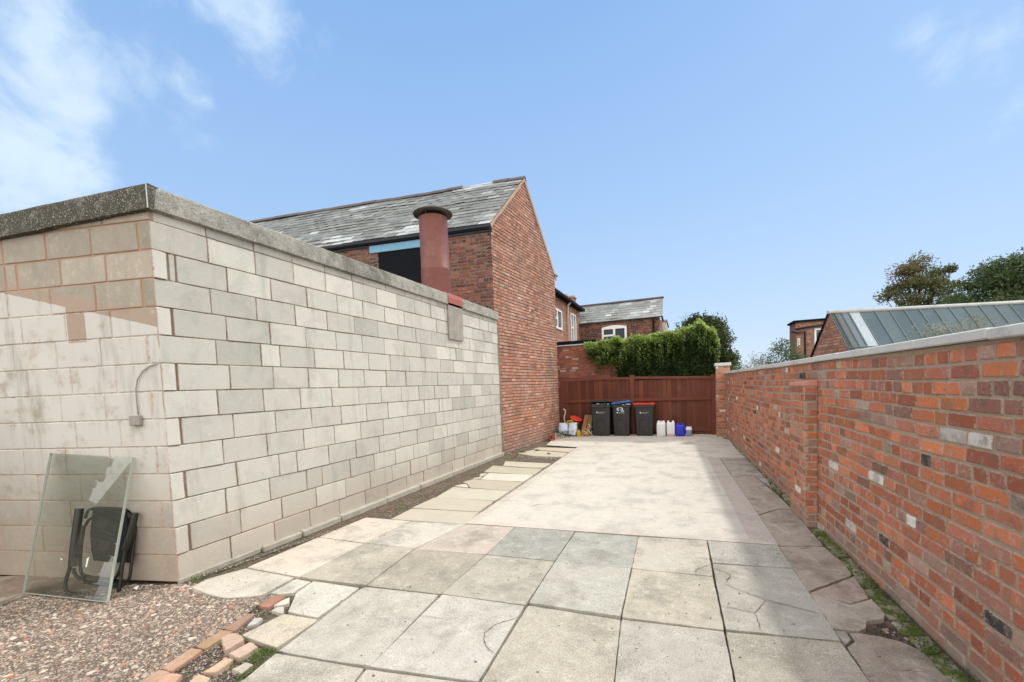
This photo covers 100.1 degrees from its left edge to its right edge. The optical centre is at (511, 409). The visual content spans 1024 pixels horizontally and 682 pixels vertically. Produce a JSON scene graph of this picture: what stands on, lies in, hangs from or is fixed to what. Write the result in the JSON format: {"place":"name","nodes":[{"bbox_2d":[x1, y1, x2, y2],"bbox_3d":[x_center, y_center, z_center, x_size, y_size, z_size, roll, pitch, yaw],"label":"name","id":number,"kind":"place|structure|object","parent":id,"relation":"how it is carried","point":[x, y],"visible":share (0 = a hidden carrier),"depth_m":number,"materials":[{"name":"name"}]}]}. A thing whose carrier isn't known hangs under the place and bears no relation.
{"place":"outdoors","nodes":[
{"label":"outdoors","id":0,"kind":"place"},
{"bbox_2d":[0,582,273,681],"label":"gravel","id":1,"kind":"structure","parent":0,"point":[36,676],"depth_m":2.87,"materials":[{"name":"gravel"}]},
{"bbox_2d":[22,453,133,601],"bbox_3d":[-3.491,0.912,3.486,0.918,1.104,0.339,-2,3,14],"label":"glass pane","id":2,"kind":"object","parent":1,"relation":"on","point":[38,520],"visible":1,"depth_m":3.48,"materials":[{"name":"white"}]},
{"bbox_2d":[63,507,138,594],"bbox_3d":[-3.340,1.153,3.519,0.538,0.713,0.225,-2,3,-2],"label":"folding chair","id":3,"kind":"object","parent":1,"relation":"on","point":[105,525],"visible":0.99,"depth_m":3.51,"materials":[{"name":"grey fabric"}]},
{"bbox_2d":[391,447,574,523],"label":"flagstone path","id":4,"kind":"structure","parent":0,"point":[463,503],"depth_m":6.22,"materials":[{"name":"beige stone"}]},
{"bbox_2d":[4,440,976,681],"bbox_3d":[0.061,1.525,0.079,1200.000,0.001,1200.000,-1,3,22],"label":"ground","id":5,"kind":"structure","parent":0,"point":[411,498],"depth_m":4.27,"materials":[{"name":"soil"}]},
{"bbox_2d":[0,576,108,606],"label":"concrete apron","id":6,"kind":"object","parent":5,"relation":"on","point":[11,588],"visible":0.62,"depth_m":3.56,"materials":[{"name":"concrete"}]},
{"bbox_2d":[141,670,169,681],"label":"edging brick","id":7,"kind":"object","parent":5,"relation":"on","point":[156,676],"visible":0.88,"depth_m":2.35,"materials":[{"name":"brick"}]},
{"bbox_2d":[157,673,182,681],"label":"brick","id":8,"kind":"object","parent":5,"relation":"on","point":[170,677],"visible":0.97,"depth_m":2.33,"materials":[{"name":"brick"}]},
{"bbox_2d":[162,648,201,672],"bbox_3d":[-1.928,1.480,2.505,0.094,0.052,0.202,-2,3,12],"label":"edging brick","id":9,"kind":"object","parent":5,"relation":"on","point":[181,661],"visible":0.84,"depth_m":2.49,"materials":[{"name":"brick"}]},
{"bbox_2d":[190,674,209,681],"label":"broken stone","id":10,"kind":"object","parent":5,"relation":"on","point":[199,678],"visible":1,"depth_m":2.31,"materials":[{"name":"beige stone"}]},
{"bbox_2d":[196,630,232,651],"bbox_3d":[-1.877,1.468,2.703,0.093,0.052,0.188,-1,3,17],"label":"edging brick","id":11,"kind":"object","parent":5,"relation":"on","point":[209,643],"visible":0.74,"depth_m":2.68,"materials":[{"name":"brick"}]},
{"bbox_2d":[203,658,233,676],"bbox_3d":[-1.649,1.461,2.418,0.078,0.042,0.130,-1,3,22],"label":"broken stone","id":12,"kind":"object","parent":5,"relation":"on","point":[217,669],"visible":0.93,"depth_m":2.40,"materials":[{"name":"beige stone"}]},
{"bbox_2d":[221,633,243,656],"bbox_3d":[-1.720,1.446,2.643,0.107,0.063,0.188,-5,4,-41],"label":"broken stone","id":13,"kind":"object","parent":5,"relation":"on","point":[231,642],"visible":0.88,"depth_m":2.62,"materials":[{"name":"stone"}]},
{"bbox_2d":[225,613,254,632],"bbox_3d":[-1.831,1.456,2.896,0.095,0.052,0.206,-2,3,10],"label":"edging brick","id":14,"kind":"object","parent":5,"relation":"on","point":[239,623],"visible":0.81,"depth_m":2.88,"materials":[{"name":"brick"}]},
{"bbox_2d":[232,662,252,678],"bbox_3d":[-1.503,1.456,2.395,0.087,0.038,0.080,-1,3,22],"label":"broken stone","id":15,"kind":"object","parent":5,"relation":"on","point":[241,669],"visible":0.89,"depth_m":2.38,"materials":[{"name":"white stone"}]},
{"bbox_2d":[229,642,257,662],"bbox_3d":[-1.595,1.450,2.558,0.111,0.048,0.139,-1,3,22],"label":"broken stone","id":16,"kind":"object","parent":5,"relation":"on","point":[242,652],"visible":0.96,"depth_m":2.53,"materials":[{"name":"stone"}]},
{"bbox_2d":[0,183,503,583],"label":"block outbuilding","id":17,"kind":"structure","parent":5,"relation":"on","point":[289,389],"depth_m":3.82,"materials":[{"name":"concrete"}]},
{"bbox_2d":[129,363,157,425],"bbox_3d":[-2.992,-0.123,3.483,0.291,0.498,0.038,-2,3,9],"label":"junction box","id":18,"kind":"object","parent":17,"relation":"attached to","point":[135,420],"visible":1,"depth_m":3.49,"materials":[{"name":"grey plastic"}]},
{"bbox_2d":[413,205,452,293],"bbox_3d":[-1.439,-2.855,7.997,0.730,1.790,0.730,-1,3,22],"label":"flue pipe","id":19,"kind":"object","parent":17,"relation":"on","point":[434,246],"visible":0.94,"depth_m":7.77,"materials":[{"name":"metal"}]},
{"bbox_2d":[247,618,262,628],"bbox_3d":[-1.733,1.443,2.891,0.060,0.032,0.101,-2,3,0],"label":"broken stone","id":20,"kind":"object","parent":5,"relation":"on","point":[254,622],"visible":0.98,"depth_m":2.88,"materials":[{"name":"white stone"}]},
{"bbox_2d":[259,595,285,609],"bbox_3d":[-1.779,1.440,3.176,0.108,0.052,0.169,-2,3,15],"label":"edging brick","id":21,"kind":"object","parent":5,"relation":"on","point":[270,603],"visible":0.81,"depth_m":3.15,"materials":[{"name":"brick"}]},
{"bbox_2d":[271,607,283,615],"bbox_3d":[-1.633,1.431,3.041,0.121,0.031,0.078,-1,3,22],"label":"broken stone","id":22,"kind":"object","parent":5,"relation":"on","point":[278,611],"visible":0.89,"depth_m":3.02,"materials":[{"name":"white stone"}]},
{"bbox_2d":[274,598,289,608],"bbox_3d":[-1.692,1.427,3.153,0.099,0.032,0.105,-4,3,-25],"label":"broken stone","id":23,"kind":"object","parent":5,"relation":"on","point":[284,603],"visible":0.96,"depth_m":3.12,"materials":[{"name":"white stone"}]},
{"bbox_2d":[189,449,549,583],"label":"weeds","id":24,"kind":"object","parent":5,"relation":"on","point":[398,507],"visible":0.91,"depth_m":3.63,"materials":[{"name":"green plant"}]},
{"bbox_2d":[249,176,559,452],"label":"gable house","id":25,"kind":"structure","parent":5,"relation":"on","point":[500,262],"depth_m":10.76,"materials":[{"name":"brick"}]},
{"bbox_2d":[192,518,868,681],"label":"paving slabs","id":26,"kind":"structure","parent":5,"relation":"on","point":[572,588],"depth_m":2.88,"materials":[{"name":"stone"}]},
{"bbox_2d":[233,530,908,669],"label":"crumbs","id":27,"kind":"object","parent":26,"relation":"on","point":[886,631],"visible":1,"depth_m":2.54,"materials":[{"name":"stone"}]},
{"bbox_2d":[231,529,980,681],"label":"moss","id":28,"kind":"object","parent":5,"relation":"on","point":[277,652],"visible":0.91,"depth_m":2.51,"materials":[{"name":"green plant"}]},
{"bbox_2d":[465,434,777,545],"bbox_3d":[2.118,0.985,8.655,4.664,0.034,9.116,-1,3,22],"label":"concrete pad","id":29,"kind":"object","parent":5,"relation":"on","point":[666,486],"visible":0.99,"depth_m":5.77,"materials":[{"name":"concrete"}]},
{"bbox_2d":[548,435,555,439],"bbox_3d":[1.130,0.770,12.085,0.230,0.130,0.100,-1,3,16],"label":"loose brick","id":30,"kind":"object","parent":29,"relation":"on","point":[550,437],"visible":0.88,"depth_m":12.04,"materials":[{"name":"brick"}]},
{"bbox_2d":[547,433,575,439],"bbox_3d":[1.306,0.740,12.559,1.228,0.154,0.970,-1,3,22],"label":"rubble heap","id":31,"kind":"object","parent":29,"relation":"on","point":[560,436],"visible":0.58,"depth_m":12.40,"materials":[{"name":"stone"}]},
{"bbox_2d":[551,429,571,436],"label":"dry weeds","id":32,"kind":"object","parent":31,"relation":"on","point":[560,432],"visible":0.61,"depth_m":12.53,"materials":[{"name":"brown plant"}]},
{"bbox_2d":[558,423,567,434],"bbox_3d":[1.528,0.565,12.741,0.309,0.340,0.220,-1,3,16],"label":"sack","id":33,"kind":"object","parent":31,"relation":"on","point":[563,427],"visible":0.8,"depth_m":12.69,"materials":[{"name":"white plastic"}]},
{"bbox_2d":[568,422,576,434],"bbox_3d":[1.780,0.561,12.606,0.284,0.360,0.247,-1,3,29],"label":"sack","id":34,"kind":"object","parent":31,"relation":"on","point":[572,427],"visible":0.98,"depth_m":12.54,"materials":[{"name":"white plastic"}]},
{"bbox_2d":[566,419,578,435],"bbox_3d":[1.800,0.533,12.886,0.430,0.466,0.456,-1,3,22],"label":"yellow tub","id":35,"kind":"object","parent":29,"relation":"on","point":[572,422],"visible":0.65,"depth_m":12.75,"materials":[{"name":"plastic"}]},
{"bbox_2d":[570,416,581,421],"bbox_3d":[1.930,0.264,12.921,0.355,0.174,0.357,-1,3,22],"label":"red lid","id":36,"kind":"object","parent":35,"relation":"on","point":[576,418],"visible":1,"depth_m":12.88,"materials":[{"name":"plastic"}]},
{"bbox_2d":[581,415,588,435],"bbox_3d":[2.156,0.464,12.733,0.118,0.591,0.544,-1,3,28],"label":"plank","id":37,"kind":"object","parent":29,"relation":"on","point":[584,424],"visible":1,"depth_m":12.72,"materials":[{"name":"brown wood"}]},
{"bbox_2d":[585,415,591,435],"bbox_3d":[2.282,0.462,12.682,0.115,0.590,0.534,-1,3,24],"label":"plank","id":38,"kind":"object","parent":29,"relation":"on","point":[589,423],"visible":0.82,"depth_m":12.67,"materials":[{"name":"brown wood"}]},
{"bbox_2d":[590,400,613,434],"bbox_3d":[2.657,0.218,12.612,0.601,1.053,0.665,-1,3,22],"label":"wheelie bin","id":39,"kind":"object","parent":29,"relation":"on","point":[601,411],"visible":0.98,"depth_m":12.37,"materials":[{"name":"grey plastic"}]},
{"bbox_2d":[611,400,631,434],"bbox_3d":[3.198,0.218,12.421,0.533,1.030,0.667,-1,3,22],"label":"wheelie bin","id":40,"kind":"object","parent":29,"relation":"on","point":[621,410],"visible":0.99,"depth_m":12.17,"materials":[{"name":"grey plastic"}]},
{"bbox_2d":[560,374,715,434],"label":"timber gates","id":41,"kind":"object","parent":29,"relation":"on","point":[695,394],"visible":0.59,"depth_m":12.24,"materials":[{"name":"brown wood"}]},
{"bbox_2d":[633,402,655,434],"bbox_3d":[3.792,0.249,12.213,0.566,0.942,0.670,-1,3,22],"label":"wheelie bin","id":42,"kind":"object","parent":29,"relation":"on","point":[644,416],"visible":0.98,"depth_m":11.96,"materials":[{"name":"grey plastic"}]},
{"bbox_2d":[657,421,665,435],"bbox_3d":[4.119,0.515,11.836,0.232,0.425,0.209,-1,3,22],"label":"jerrycan","id":43,"kind":"object","parent":29,"relation":"on","point":[661,428],"visible":1,"depth_m":11.74,"materials":[{"name":"white plastic"}]},
{"bbox_2d":[667,420,674,435],"bbox_3d":[4.351,0.509,11.745,0.212,0.428,0.191,-1,3,22],"label":"jerrycan","id":44,"kind":"object","parent":29,"relation":"on","point":[670,428],"visible":1,"depth_m":11.66,"materials":[{"name":"white plastic"}]},
{"bbox_2d":[676,423,684,435],"bbox_3d":[4.584,0.543,11.675,0.231,0.349,0.208,-1,3,22],"label":"jerrycan","id":45,"kind":"object","parent":29,"relation":"on","point":[680,429],"visible":1,"depth_m":11.58,"materials":[{"name":"blue plastic"}]},
{"bbox_2d":[686,426,691,435],"bbox_3d":[4.777,0.583,11.575,0.157,0.264,0.142,-1,3,22],"label":"jerrycan","id":46,"kind":"object","parent":29,"relation":"on","point":[688,431],"visible":1,"depth_m":11.51,"materials":[{"name":"white plastic"}]},
{"bbox_2d":[714,362,730,436],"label":"gate pillar","id":47,"kind":"structure","parent":29,"relation":"on","point":[720,368],"depth_m":11.19,"materials":[{"name":"brick"}]},
{"bbox_2d":[557,339,711,422],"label":"back wall","id":48,"kind":"structure","parent":5,"relation":"on","point":[573,358],"depth_m":14.14,"materials":[{"name":"brick"}]},
{"bbox_2d":[583,318,720,388],"bbox_3d":[4.250,-1.161,13.289,4.037,3.012,1.161,-1,3,22],"label":"creeper","id":49,"kind":"object","parent":48,"relation":"attached to","point":[686,357],"visible":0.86,"depth_m":12.89,"materials":[{"name":"green plant"}]},
{"bbox_2d":[661,320,668,331],"bbox_3d":[9.280,-2.697,25.811,0.340,4.986,3.150,-1,3,22],"label":"pale extension","id":50,"kind":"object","parent":5,"relation":"on","point":[665,325],"visible":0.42,"depth_m":24.30,"materials":[{"name":"white paint"}]},
{"bbox_2d":[673,310,741,368],"bbox_3d":[11.281,-3.036,25.552,4.272,5.556,4.010,-3,3,-12],"label":"yew tree","id":51,"kind":"object","parent":5,"relation":"on","point":[727,355],"visible":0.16,"depth_m":24.50,"materials":[{"name":"green plant"}]},
{"bbox_2d":[730,361,743,370],"bbox_3d":[6.934,-0.499,13.332,0.654,2.074,0.988,-1,3,22],"label":"leafy shrub","id":52,"kind":"object","parent":5,"relation":"on","point":[733,368],"visible":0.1,"depth_m":13.16,"materials":[{"name":"green plant"}]},
{"bbox_2d":[734,351,769,369],"bbox_3d":[9.536,-1.009,16.634,2.296,2.544,1.442,-1,3,22],"label":"pale bush","id":53,"kind":"object","parent":5,"relation":"on","point":[759,361],"visible":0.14,"depth_m":16.55,"materials":[{"name":"green plant"}]},
{"bbox_2d":[761,337,807,364],"bbox_3d":[9.273,-1.052,14.587,1.648,2.859,1.506,-3,3,-17],"label":"green bush","id":54,"kind":"object","parent":5,"relation":"on","point":[796,356],"visible":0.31,"depth_m":14.40,"materials":[{"name":"green plant"}]},
{"bbox_2d":[789,380,817,527],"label":"brick pier","id":55,"kind":"structure","parent":5,"relation":"on","point":[803,450],"depth_m":4.33,"materials":[{"name":"brick"}]},
{"bbox_2d":[722,436,969,681],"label":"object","id":56,"kind":"object","parent":5,"relation":"on","point":[948,675],"visible":0.54,"depth_m":2.75,"materials":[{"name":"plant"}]},
{"bbox_2d":[723,322,1023,681],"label":"yard wall","id":57,"kind":"structure","parent":5,"relation":"on","point":[920,447],"depth_m":2.46,"materials":[{"name":"brick"}]},
{"bbox_2d":[810,300,1023,356],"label":"metal roof hall","id":58,"kind":"structure","parent":5,"relation":"on","point":[846,330],"depth_m":15.89,"materials":[{"name":"grey metal"}]},
{"bbox_2d":[872,250,962,306],"bbox_3d":[30.815,-6.659,32.408,6.192,10.503,5.212,-1,3,22],"label":"autumn tree","id":59,"kind":"object","parent":5,"relation":"on","point":[919,281],"visible":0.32,"depth_m":31.72,"materials":[{"name":"green plant"}]},
{"bbox_2d":[906,317,964,338],"bbox_3d":[7.294,-0.379,7.296,1.134,2.428,0.914,-1,3,22],"label":"twiggy bush","id":60,"kind":"object","parent":5,"relation":"on","point":[935,332],"visible":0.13,"depth_m":7.25,"materials":[{"name":"brown plant"}]},
{"bbox_2d":[938,277,979,302],"bbox_3d":[30.840,-5.189,29.388,4.820,7.875,4.370,-1,3,22],"label":"dark tree","id":61,"kind":"object","parent":5,"relation":"on","point":[948,294],"visible":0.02,"depth_m":29.95,"materials":[{"name":"green plant"}]},
{"bbox_2d":[945,312,1001,333],"bbox_3d":[7.735,-0.405,7.127,0.872,2.457,0.820,-1,3,22],"label":"twiggy bush","id":62,"kind":"object","parent":5,"relation":"on","point":[976,327],"visible":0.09,"depth_m":7.11,"materials":[{"name":"brown plant"}]},
{"bbox_2d":[935,247,1023,304],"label":"pine tree","id":63,"kind":"object","parent":5,"relation":"on","point":[998,280],"visible":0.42,"depth_m":25.62,"materials":[{"name":"green plant"}]},
{"bbox_2d":[0,0,1023,368],"label":"sky","id":64,"kind":"structure","parent":0,"point":[764,165],"materials":[{"name":"blue"}]},
{"bbox_2d":[555,288,584,341],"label":"pink brick house","id":65,"kind":"structure","parent":0,"point":[569,309],"depth_m":20.47,"materials":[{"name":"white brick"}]},
{"bbox_2d":[556,308,562,330],"bbox_3d":[1.989,-4.034,18.978,0.082,0.888,1.564,-1,3,22],"label":"window","id":66,"kind":"structure","parent":65,"relation":"in","point":[559,325],"depth_m":19.26,"materials":[{"name":"white plastic"}]},
{"bbox_2d":[570,312,576,340],"bbox_3d":[3.111,-4.127,21.768,0.082,1.466,1.028,-1,3,22],"label":"window","id":67,"kind":"structure","parent":65,"relation":"in","point":[572,316],"depth_m":21.69,"materials":[{"name":"white plastic"}]},
{"bbox_2d":[579,296,663,341],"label":"dark brick house","id":68,"kind":"structure","parent":0,"point":[598,322],"depth_m":22.51,"materials":[{"name":"brown brick"}]},
{"bbox_2d":[602,325,626,340],"bbox_3d":[5.343,-3.943,22.410,1.273,0.939,0.082,-1,3,22],"label":"window","id":69,"kind":"structure","parent":68,"relation":"in","point":[621,330],"depth_m":22.37,"materials":[{"name":"white plastic"}]},
{"bbox_2d":[787,318,824,360],"bbox_3d":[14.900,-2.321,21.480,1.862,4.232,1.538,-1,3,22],"label":"flat roof house","id":70,"kind":"structure","parent":0,"point":[804,334],"depth_m":20.96,"materials":[{"name":"brown brick"}]},
{"bbox_2d":[814,328,820,344],"bbox_3d":[14.874,-3.409,20.779,0.371,1.070,0.080,-1,3,22],"label":"window","id":71,"kind":"structure","parent":70,"relation":"in","point":[816,331],"depth_m":20.79,"materials":[{"name":"white plastic"}]},
{"bbox_2d":[719,458,949,681],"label":"side path","id":72,"kind":"structure","parent":0,"point":[846,605],"depth_m":2.96,"materials":[{"name":"stone"}]}
]}

